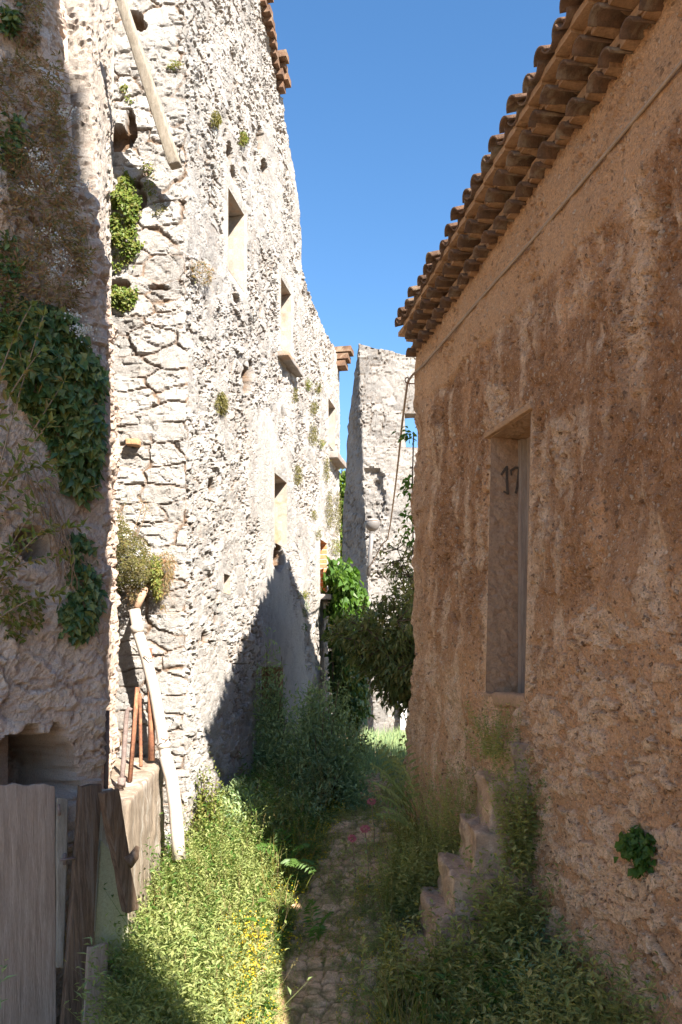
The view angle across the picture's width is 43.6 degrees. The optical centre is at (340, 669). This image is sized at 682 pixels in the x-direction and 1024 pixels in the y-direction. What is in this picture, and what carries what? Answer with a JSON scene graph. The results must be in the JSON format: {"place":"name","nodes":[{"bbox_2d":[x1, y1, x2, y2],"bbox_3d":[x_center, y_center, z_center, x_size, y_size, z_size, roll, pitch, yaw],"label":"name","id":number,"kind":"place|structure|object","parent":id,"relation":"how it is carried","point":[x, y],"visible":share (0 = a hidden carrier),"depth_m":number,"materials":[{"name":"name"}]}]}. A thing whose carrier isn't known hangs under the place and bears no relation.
{"place":"outdoors","nodes":[
{"label":"outdoors","id":0,"kind":"place"},
{"bbox_2d":[56,733,467,1023],"bbox_3d":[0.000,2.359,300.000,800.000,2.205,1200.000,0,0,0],"label":"ground","id":1,"kind":"structure","parent":0,"point":[58,1017],"depth_m":6.89,"materials":[{"name":"green plant"}]},
{"bbox_2d":[0,959,14,1008],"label":"broad leaved plant","id":2,"kind":"object","parent":1,"relation":"on","point":[3,969],"visible":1,"depth_m":4.55,"materials":[{"name":"green plant"}]},
{"bbox_2d":[0,783,74,1023],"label":"plank door","id":3,"kind":"structure","parent":1,"relation":"on","point":[34,858],"depth_m":5.43,"materials":[{"name":"grey wood"}]},
{"bbox_2d":[0,0,122,1016],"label":"ruined wall","id":4,"kind":"structure","parent":1,"relation":"on","point":[57,698],"depth_m":5.79,"materials":[{"name":"grey stone"}]},
{"bbox_2d":[0,2,32,342],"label":"green shrub","id":5,"kind":"object","parent":4,"relation":"attached to","point":[8,16],"visible":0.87,"depth_m":5.42,"materials":[{"name":"green plant"}]},
{"bbox_2d":[0,579,46,643],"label":"trailing weed","id":6,"kind":"object","parent":4,"relation":"attached to","point":[16,623],"visible":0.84,"depth_m":5.48,"materials":[{"name":"green plant"}]},
{"bbox_2d":[10,0,46,59],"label":"rusty shrub","id":7,"kind":"object","parent":4,"relation":"attached to","point":[39,6],"visible":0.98,"depth_m":5.52,"materials":[{"name":"brown plant"}]},
{"bbox_2d":[0,300,91,624],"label":"climbing shrub","id":8,"kind":"object","parent":4,"relation":"attached to","point":[17,466],"visible":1,"depth_m":5.28,"materials":[{"name":"green plant"}]},
{"bbox_2d":[16,446,77,590],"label":"dead stems","id":9,"kind":"object","parent":4,"relation":"attached to","point":[64,538],"visible":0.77,"depth_m":5.63,"materials":[{"name":"plant"}]},
{"bbox_2d":[0,39,104,342],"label":"dry shrub","id":10,"kind":"object","parent":4,"relation":"attached to","point":[67,165],"visible":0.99,"depth_m":5.42,"materials":[{"name":"plant"}]},
{"bbox_2d":[0,295,117,512],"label":"ivy","id":11,"kind":"object","parent":4,"relation":"attached to","point":[77,403],"visible":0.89,"depth_m":5.60,"materials":[{"name":"green plant"}]},
{"bbox_2d":[56,531,109,649],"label":"ivy","id":12,"kind":"object","parent":4,"relation":"attached to","point":[73,614],"visible":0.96,"depth_m":5.79,"materials":[{"name":"green plant"}]},
{"bbox_2d":[60,784,101,1023],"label":"plank","id":13,"kind":"object","parent":1,"relation":"on","point":[81,912],"visible":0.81,"depth_m":5.59,"materials":[{"name":"brown wood"}]},
{"bbox_2d":[75,936,99,1023],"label":"broad leaved plant","id":14,"kind":"object","parent":1,"relation":"on","point":[85,983],"visible":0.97,"depth_m":4.90,"materials":[{"name":"green plant"}]},
{"bbox_2d":[61,0,115,310],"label":"rendered pier","id":15,"kind":"structure","parent":1,"relation":"on","point":[91,28],"depth_m":6.94,"materials":[{"name":"white paint"}]},
{"bbox_2d":[82,942,108,1023],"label":"plank","id":16,"kind":"object","parent":1,"relation":"on","point":[101,956],"visible":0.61,"depth_m":5.56,"materials":[{"name":"grey wood"}]},
{"bbox_2d":[93,840,128,1008],"bbox_3d":[-1.593,1.960,5.831,0.343,1.593,0.020,0,0,-45],"label":"panel","id":17,"kind":"object","parent":1,"relation":"on","point":[104,902],"visible":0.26,"depth_m":5.82,"materials":[{"name":"green paint"}]},
{"bbox_2d":[94,788,112,930],"bbox_3d":[-1.633,1.296,5.831,0.183,0.950,0.075,0,0,-44],"label":"plank","id":18,"kind":"object","parent":17,"relation":"on","point":[102,837],"visible":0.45,"depth_m":5.82,"materials":[{"name":"paint"}]},
{"bbox_2d":[98,789,139,912],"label":"crooked beam","id":19,"kind":"structure","parent":1,"relation":"on","point":[124,860],"depth_m":5.66,"materials":[{"name":"brown wood"}]},
{"bbox_2d":[108,757,164,971],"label":"concrete block","id":20,"kind":"structure","parent":1,"relation":"on","point":[142,795],"depth_m":6.74,"materials":[{"name":"beige concrete"}]},
{"bbox_2d":[104,710,109,788],"bbox_3d":[-1.681,0.631,6.120,0.045,0.674,0.034,0,0,0],"label":"iron bar","id":21,"kind":"object","parent":20,"relation":"on","point":[106,764],"visible":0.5,"depth_m":6.11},
{"bbox_2d":[117,706,132,790],"bbox_3d":[-1.629,0.599,6.418,0.076,0.638,0.131,0,0,28],"label":"iron bar","id":22,"kind":"object","parent":20,"relation":"on","point":[121,782],"visible":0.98,"depth_m":6.42,"materials":[{"name":"brown metal"}]},
{"bbox_2d":[127,687,139,781],"bbox_3d":[-1.629,0.510,6.700,0.036,0.739,0.141,0,0,19],"label":"iron bar","id":23,"kind":"object","parent":20,"relation":"on","point":[133,735],"visible":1,"depth_m":6.69,"materials":[{"name":"brown metal"}]},
{"bbox_2d":[138,693,142,766],"bbox_3d":[-1.669,0.506,7.101,0.042,0.613,0.032,0,0,0],"label":"iron bar","id":24,"kind":"object","parent":20,"relation":"on","point":[140,731],"visible":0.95,"depth_m":7.09,"materials":[{"name":"brown metal"}]},
{"bbox_2d":[148,692,154,760],"bbox_3d":[-1.639,0.415,7.375,0.058,0.746,0.108,0,0,-17],"label":"iron bar","id":25,"kind":"object","parent":20,"relation":"on","point":[151,741],"visible":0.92,"depth_m":7.35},
{"bbox_2d":[129,583,185,860],"bbox_3d":[-1.573,0.415,7.317,0.244,2.370,0.705,0,0,-44],"label":"drainpipe","id":26,"kind":"object","parent":20,"relation":"attached to","point":[171,781],"visible":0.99,"depth_m":7.29,"materials":[{"name":"plastic"}]},
{"bbox_2d":[62,733,342,1023],"bbox_3d":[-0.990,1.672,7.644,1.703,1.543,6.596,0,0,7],"label":"weeds","id":27,"kind":"object","parent":1,"relation":"on","point":[247,878],"visible":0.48,"depth_m":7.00,"materials":[{"name":"green plant"}]},
{"bbox_2d":[190,755,228,874],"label":"lime bush","id":28,"kind":"object","parent":1,"relation":"on","point":[202,798],"visible":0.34,"depth_m":7.84,"materials":[{"name":"green plant"}]},
{"bbox_2d":[111,0,321,861],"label":"ruined house","id":29,"kind":"structure","parent":1,"relation":"on","point":[231,526],"depth_m":8.47,"materials":[{"name":"stone"}]},
{"bbox_2d":[111,260,123,272],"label":"ivy","id":30,"kind":"object","parent":29,"relation":"attached to","point":[117,267],"visible":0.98,"depth_m":7.68,"materials":[{"name":"green plant"}]},
{"bbox_2d":[110,284,138,314],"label":"ivy","id":31,"kind":"object","parent":29,"relation":"attached to","point":[126,295],"visible":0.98,"depth_m":7.66,"materials":[{"name":"green plant"}]},
{"bbox_2d":[109,168,144,268],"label":"ivy","id":32,"kind":"object","parent":29,"relation":"attached to","point":[120,195],"visible":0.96,"depth_m":7.64,"materials":[{"name":"green plant"}]},
{"bbox_2d":[120,83,133,103],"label":"weed tuft","id":33,"kind":"object","parent":29,"relation":"attached to","point":[124,88],"visible":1,"depth_m":7.68,"materials":[{"name":"green plant"}]},
{"bbox_2d":[115,496,178,613],"bbox_3d":[-1.790,-0.993,7.345,0.694,1.023,0.652,0,0,0],"label":"hanging bush","id":34,"kind":"object","parent":29,"relation":"attached to","point":[151,573],"visible":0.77,"depth_m":7.48,"materials":[{"name":"green plant"}]},
{"bbox_2d":[138,161,157,200],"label":"weed tuft","id":35,"kind":"object","parent":29,"relation":"attached to","point":[150,184],"visible":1,"depth_m":7.68,"materials":[{"name":"green plant"}]},
{"bbox_2d":[116,0,181,169],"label":"wooden beam","id":36,"kind":"structure","parent":29,"relation":"attached to","point":[159,118],"depth_m":7.20,"materials":[{"name":"brown wood"}]},
{"bbox_2d":[152,200,167,216],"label":"weed tuft","id":37,"kind":"object","parent":29,"relation":"attached to","point":[161,208],"visible":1,"depth_m":7.68,"materials":[{"name":"green plant"}]},
{"bbox_2d":[166,59,183,69],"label":"weed tuft","id":38,"kind":"object","parent":29,"relation":"attached to","point":[175,64],"visible":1,"depth_m":7.68,"materials":[{"name":"green plant"}]},
{"bbox_2d":[191,260,215,286],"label":"weed tuft","id":39,"kind":"object","parent":29,"relation":"attached to","point":[208,268],"visible":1,"depth_m":7.98,"materials":[{"name":"beige plant"}]},
{"bbox_2d":[211,109,221,129],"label":"weed tuft","id":40,"kind":"object","parent":29,"relation":"attached to","point":[217,122],"visible":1,"depth_m":8.43,"materials":[{"name":"green plant"}]},
{"bbox_2d":[214,390,228,415],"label":"weed tuft","id":41,"kind":"object","parent":29,"relation":"attached to","point":[224,407],"visible":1,"depth_m":8.58,"materials":[{"name":"plant"}]},
{"bbox_2d":[228,188,243,291],"bbox_3d":[-1.327,-4.575,9.161,0.427,0.862,0.563,0,0,11],"label":"window","id":42,"kind":"structure","parent":29,"relation":"in","point":[236,223],"depth_m":9.40,"materials":[{"name":"paint"}]},
{"bbox_2d":[238,130,248,145],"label":"weed tuft","id":43,"kind":"object","parent":29,"relation":"attached to","point":[244,137],"visible":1,"depth_m":9.31,"materials":[{"name":"green plant"}]},
{"bbox_2d":[262,667,282,731],"bbox_3d":[-1.212,1.085,10.617,0.757,2.242,0.992,0,0,11],"label":"doorway","id":44,"kind":"structure","parent":29,"relation":"in","point":[276,670],"depth_m":11.06,"materials":[{"name":"grey stone"}]},
{"bbox_2d":[274,472,286,548],"bbox_3d":[-0.959,-2.015,10.953,0.387,0.882,0.617,0,0,11],"label":"window","id":45,"kind":"structure","parent":29,"relation":"in","point":[280,486],"depth_m":11.23,"materials":[{"name":"paint"}]},
{"bbox_2d":[281,278,290,353],"bbox_3d":[-0.917,-4.570,11.217,0.407,0.911,0.536,0,0,11],"label":"window","id":46,"kind":"structure","parent":29,"relation":"in","point":[286,298],"depth_m":11.45,"materials":[{"name":"paint"}]},
{"bbox_2d":[292,387,298,403],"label":"weed tuft","id":47,"kind":"object","parent":29,"relation":"attached to","point":[296,397],"visible":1,"depth_m":11.62,"materials":[{"name":"plant"}]},
{"bbox_2d":[293,465,303,486],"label":"weed tuft","id":48,"kind":"object","parent":29,"relation":"attached to","point":[297,472],"visible":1,"depth_m":11.77,"materials":[{"name":"plant"}]},
{"bbox_2d":[297,590,309,602],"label":"weed tuft","id":49,"kind":"object","parent":29,"relation":"attached to","point":[304,593],"visible":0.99,"depth_m":12.07,"materials":[{"name":"green plant"}]},
{"bbox_2d":[300,600,309,616],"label":"weed tuft","id":50,"kind":"object","parent":29,"relation":"attached to","point":[306,606],"visible":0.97,"depth_m":12.20,"materials":[{"name":"green plant"}]},
{"bbox_2d":[304,377,312,392],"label":"weed tuft","id":51,"kind":"object","parent":29,"relation":"attached to","point":[307,383],"visible":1,"depth_m":12.35,"materials":[{"name":"green plant"}]},
{"bbox_2d":[308,422,318,445],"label":"weed tuft","id":52,"kind":"object","parent":29,"relation":"attached to","point":[314,435],"visible":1,"depth_m":12.70,"materials":[{"name":"green plant"}]},
{"bbox_2d":[309,399,318,418],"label":"weed tuft","id":53,"kind":"object","parent":29,"relation":"attached to","point":[315,405],"visible":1,"depth_m":12.72,"materials":[{"name":"green plant"}]},
{"bbox_2d":[318,439,325,448],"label":"weed tuft","id":54,"kind":"object","parent":29,"relation":"attached to","point":[323,444],"visible":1,"depth_m":13.30,"materials":[{"name":"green plant"}]},
{"bbox_2d":[215,773,288,855],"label":"grey green bush","id":55,"kind":"object","parent":1,"relation":"on","point":[244,792],"visible":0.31,"depth_m":8.21,"materials":[{"name":"green plant"}]},
{"bbox_2d":[230,773,281,808],"bbox_3d":[-0.805,1.294,8.448,0.522,0.511,0.435,0,0,12],"label":"feathery sapling","id":56,"kind":"object","parent":1,"relation":"on","point":[264,781],"visible":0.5,"depth_m":8.46,"materials":[{"name":"green plant"}]},
{"bbox_2d":[250,627,292,788],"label":"grey green bush","id":57,"kind":"object","parent":1,"relation":"on","point":[276,712],"visible":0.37,"depth_m":9.71,"materials":[{"name":"green plant"}]},
{"bbox_2d":[270,778,336,822],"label":"grey green bush","id":58,"kind":"object","parent":1,"relation":"on","point":[298,799],"visible":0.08,"depth_m":8.83,"materials":[{"name":"green plant"}]},
{"bbox_2d":[257,665,382,818],"bbox_3d":[-0.227,0.885,9.565,1.536,1.881,1.188,0,0,0],"label":"grey green bush","id":59,"kind":"object","parent":1,"relation":"on","point":[316,743],"visible":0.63,"depth_m":9.37,"materials":[{"name":"green plant"}]},
{"bbox_2d":[316,318,353,737],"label":"ruined house","id":60,"kind":"structure","parent":1,"relation":"on","point":[333,361],"depth_m":13.87,"materials":[{"name":"stone"}]},
{"bbox_2d":[318,398,334,450],"bbox_3d":[-0.349,-4.025,14.151,0.407,0.761,0.583,0,0,11],"label":"window","id":61,"kind":"structure","parent":60,"relation":"in","point":[331,412],"depth_m":14.40,"materials":[{"name":"paint"}]},
{"bbox_2d":[323,458,331,482],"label":"weed tuft","id":62,"kind":"object","parent":60,"relation":"attached to","point":[327,468],"visible":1,"depth_m":13.65,"materials":[{"name":"plant"}]},
{"bbox_2d":[324,489,335,530],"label":"weed tuft","id":63,"kind":"object","parent":60,"relation":"attached to","point":[330,509],"visible":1,"depth_m":13.87,"materials":[{"name":"green plant"}]},
{"bbox_2d":[330,537,341,557],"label":"weed tuft","id":64,"kind":"object","parent":60,"relation":"attached to","point":[336,545],"visible":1,"depth_m":14.37,"materials":[{"name":"green plant"}]},
{"bbox_2d":[332,490,342,535],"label":"weed tuft","id":65,"kind":"object","parent":60,"relation":"attached to","point":[339,517],"visible":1,"depth_m":14.58,"materials":[{"name":"green plant"}]},
{"bbox_2d":[321,554,376,736],"bbox_3d":[0.124,-0.371,13.040,0.891,2.927,1.366,0,0,0],"label":"grape vine","id":66,"kind":"object","parent":60,"relation":"attached to","point":[342,583],"visible":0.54,"depth_m":13.17,"materials":[{"name":"green plant"}]},
{"bbox_2d":[104,770,578,1023],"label":"grass","id":67,"kind":"structure","parent":1,"relation":"on","point":[409,996],"depth_m":6.86,"materials":[{"name":"green plant"}]},
{"bbox_2d":[339,469,345,563],"bbox_3d":[0.042,-2.532,25.097,1.467,7.685,1.587,0,0,39],"label":"sunlit tree","id":68,"kind":"object","parent":1,"relation":"on","point":[342,477],"visible":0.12,"depth_m":24.82,"materials":[{"name":"green plant"}]},
{"bbox_2d":[342,724,373,759],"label":"lime bush","id":69,"kind":"object","parent":1,"relation":"on","point":[360,739],"visible":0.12,"depth_m":13.51,"materials":[{"name":"green plant"}]},
{"bbox_2d":[318,583,415,723],"bbox_3d":[0.598,0.228,10.729,2.069,2.635,1.811,0,0,19],"label":"leafy tree","id":70,"kind":"object","parent":1,"relation":"on","point":[385,653],"visible":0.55,"depth_m":10.46,"materials":[{"name":"green plant"}]},
{"bbox_2d":[117,752,631,1023],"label":"dry stalks","id":71,"kind":"object","parent":1,"relation":"on","point":[379,1000],"visible":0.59,"depth_m":6.11,"materials":[{"name":"green plant"}]},
{"bbox_2d":[342,343,417,733],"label":"ruined wall","id":72,"kind":"structure","parent":1,"relation":"on","point":[377,401],"depth_m":18.05,"materials":[{"name":"grey stone"}]},
{"bbox_2d":[364,518,380,575],"bbox_3d":[0.640,-2.487,17.566,0.332,1.162,0.772,0,0,0],"label":"street lamp","id":73,"kind":"object","parent":72,"relation":"attached to","point":[372,524],"visible":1,"depth_m":17.33,"materials":[{"name":"grey metal"}]},
{"bbox_2d":[405,413,415,417],"bbox_3d":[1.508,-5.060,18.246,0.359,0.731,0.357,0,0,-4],"label":"lintel","id":74,"kind":"structure","parent":72,"relation":"in","point":[407,415],"depth_m":18.21,"materials":[{"name":"brown wood"}]},
{"bbox_2d":[313,813,456,926],"bbox_3d":[0.764,1.641,7.157,2.009,0.852,0.895,0,0,0],"label":"leafy weed","id":75,"kind":"object","parent":1,"relation":"on","point":[413,876],"visible":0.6,"depth_m":7.07,"materials":[{"name":"green plant"}]},
{"bbox_2d":[371,522,414,605],"bbox_3d":[1.138,-0.160,11.405,0.971,3.358,1.848,0,0,43],"label":"leafy tree","id":76,"kind":"object","parent":1,"relation":"on","point":[399,567],"visible":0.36,"depth_m":11.02,"materials":[{"name":"green plant"}]},
{"bbox_2d":[370,733,420,814],"bbox_3d":[0.485,1.026,8.100,0.453,0.848,0.918,0,0,18],"label":"feathery sapling","id":77,"kind":"object","parent":1,"relation":"on","point":[396,787],"visible":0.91,"depth_m":8.22,"materials":[{"name":"green plant"}]},
{"bbox_2d":[376,794,415,832],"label":"fern","id":78,"kind":"object","parent":1,"relation":"on","point":[391,816],"visible":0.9,"depth_m":7.76,"materials":[{"name":"green plant"}]},
{"bbox_2d":[376,943,467,997],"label":"leafy weed","id":79,"kind":"object","parent":1,"relation":"on","point":[393,963],"visible":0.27,"depth_m":5.97,"materials":[{"name":"green plant"}]},
{"bbox_2d":[352,895,568,1008],"bbox_3d":[0.919,1.916,5.715,1.838,0.708,0.973,0,0,-12],"label":"leafy weed","id":80,"kind":"object","parent":1,"relation":"on","point":[450,944],"visible":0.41,"depth_m":5.70,"materials":[{"name":"green plant"}]},
{"bbox_2d":[400,741,532,994],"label":"stone steps","id":81,"kind":"structure","parent":1,"relation":"on","point":[477,835],"depth_m":6.21,"materials":[{"name":"grey stone"}]},
{"bbox_2d":[364,747,493,886],"bbox_3d":[1.097,1.233,7.295,1.143,1.155,1.829,0,0,42],"label":"leafy weed","id":82,"kind":"object","parent":81,"relation":"on","point":[450,847],"visible":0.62,"depth_m":7.11,"materials":[{"name":"green plant"}]},
{"bbox_2d":[458,698,522,765],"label":"leafy weed","id":83,"kind":"object","parent":81,"relation":"on","point":[490,744],"visible":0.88,"depth_m":6.49,"materials":[{"name":"green plant"}]},
{"bbox_2d":[468,735,553,882],"bbox_3d":[1.329,0.989,6.099,1.085,1.042,0.987,0,0,-31],"label":"leafy weed","id":84,"kind":"object","parent":81,"relation":"on","point":[527,855],"visible":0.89,"depth_m":6.04,"materials":[{"name":"green plant"}]},
{"bbox_2d":[412,929,550,1023],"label":"leafy weed","id":85,"kind":"object","parent":1,"relation":"on","point":[441,976],"visible":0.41,"depth_m":5.31,"materials":[{"name":"green plant"}]},
{"bbox_2d":[369,811,610,1023],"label":"weeds","id":86,"kind":"object","parent":1,"relation":"on","point":[477,986],"visible":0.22,"depth_m":5.48,"materials":[{"name":"green plant"}]},
{"bbox_2d":[436,828,563,979],"bbox_3d":[1.284,1.708,5.903,1.272,1.044,1.562,0,0,0],"label":"leafy weed","id":87,"kind":"object","parent":1,"relation":"on","point":[498,904],"visible":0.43,"depth_m":5.82,"materials":[{"name":"green plant"}]},
{"bbox_2d":[395,0,681,1023],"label":"rendered house","id":88,"kind":"structure","parent":1,"relation":"on","point":[547,512],"depth_m":5.60,"materials":[{"name":"brown paint"}]},
{"bbox_2d":[391,426,417,546],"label":"climbing vine","id":89,"kind":"object","parent":88,"relation":"attached to","point":[405,481],"visible":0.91,"depth_m":9.25,"materials":[{"name":"green plant"}]},
{"bbox_2d":[369,60,681,566],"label":"electric cable","id":90,"kind":"object","parent":88,"relation":"attached to","point":[621,134],"visible":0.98,"depth_m":6.15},
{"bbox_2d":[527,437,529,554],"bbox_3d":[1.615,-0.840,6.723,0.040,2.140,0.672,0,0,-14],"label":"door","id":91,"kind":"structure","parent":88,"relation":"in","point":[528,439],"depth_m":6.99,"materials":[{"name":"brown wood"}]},
{"bbox_2d":[613,823,656,879],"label":"leafy weed","id":92,"kind":"object","parent":88,"relation":"attached to","point":[627,846],"visible":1,"depth_m":4.77,"materials":[{"name":"green plant"}]},
{"bbox_2d":[475,915,612,1023],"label":"leafy weed","id":93,"kind":"object","parent":1,"relation":"on","point":[526,957],"visible":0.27,"depth_m":5.23,"materials":[{"name":"green plant"}]},
{"bbox_2d":[514,897,625,1023],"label":"leafy weed","id":94,"kind":"object","parent":1,"relation":"on","point":[542,955],"visible":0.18,"depth_m":5.33,"materials":[{"name":"green plant"}]},
{"bbox_2d":[470,915,681,1023],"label":"leafy weed","id":95,"kind":"object","parent":1,"relation":"on","point":[614,1006],"visible":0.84,"depth_m":4.78,"materials":[{"name":"green plant"}]},
{"bbox_2d":[250,768,404,1023],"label":"path","id":96,"kind":"structure","parent":0,"point":[304,1002],"depth_m":6.57,"materials":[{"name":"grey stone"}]},
{"bbox_2d":[243,888,269,945],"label":"broad leaved plant","id":97,"kind":"object","parent":96,"relation":"on","point":[261,919],"visible":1,"depth_m":5.88,"materials":[{"name":"green plant"}]},
{"bbox_2d":[256,828,316,873],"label":"fern","id":98,"kind":"object","parent":96,"relation":"on","point":[295,861],"visible":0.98,"depth_m":7.42,"materials":[{"name":"green plant"}]},
{"bbox_2d":[202,796,421,1023],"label":"yellow flowers","id":99,"kind":"object","parent":96,"relation":"on","point":[249,984],"visible":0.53,"depth_m":6.28,"materials":[{"name":"yellow plant"}]},
{"bbox_2d":[302,899,333,943],"bbox_3d":[-0.153,1.914,6.301,0.211,0.372,0.408,0,0,-17],"label":"feathery sapling","id":100,"kind":"object","parent":96,"relation":"on","point":[316,929],"visible":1,"depth_m":6.41,"materials":[{"name":"green plant"}]},
{"bbox_2d":[241,799,422,1023],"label":"ground cover","id":101,"kind":"object","parent":96,"relation":"on","point":[344,971],"visible":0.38,"depth_m":6.45,"materials":[{"name":"green plant"}]},
{"bbox_2d":[268,782,404,965],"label":"creeping plants","id":102,"kind":"object","parent":96,"relation":"on","point":[363,847],"visible":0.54,"depth_m":7.60,"materials":[{"name":"green plant"}]},
{"bbox_2d":[347,834,359,898],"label":"pink flower","id":103,"kind":"object","parent":96,"relation":"on","point":[353,839],"visible":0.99,"depth_m":7.25,"materials":[{"name":"grey plant"}]},
{"bbox_2d":[359,825,370,887],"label":"pink flower","id":104,"kind":"object","parent":96,"relation":"on","point":[362,831],"visible":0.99,"depth_m":7.40,"materials":[{"name":"grey plant"}]},
{"bbox_2d":[367,798,377,856],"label":"pink flower","id":105,"kind":"object","parent":96,"relation":"on","point":[371,803],"visible":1,"depth_m":8.00,"materials":[{"name":"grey plant"}]},
{"bbox_2d":[349,724,407,809],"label":"grass","id":106,"kind":"structure","parent":0,"point":[391,743],"depth_m":13.73,"materials":[{"name":"green plant"}]},
{"bbox_2d":[268,0,565,483],"label":"sky","id":107,"kind":"structure","parent":0,"point":[392,107],"materials":[{"name":"blue"}]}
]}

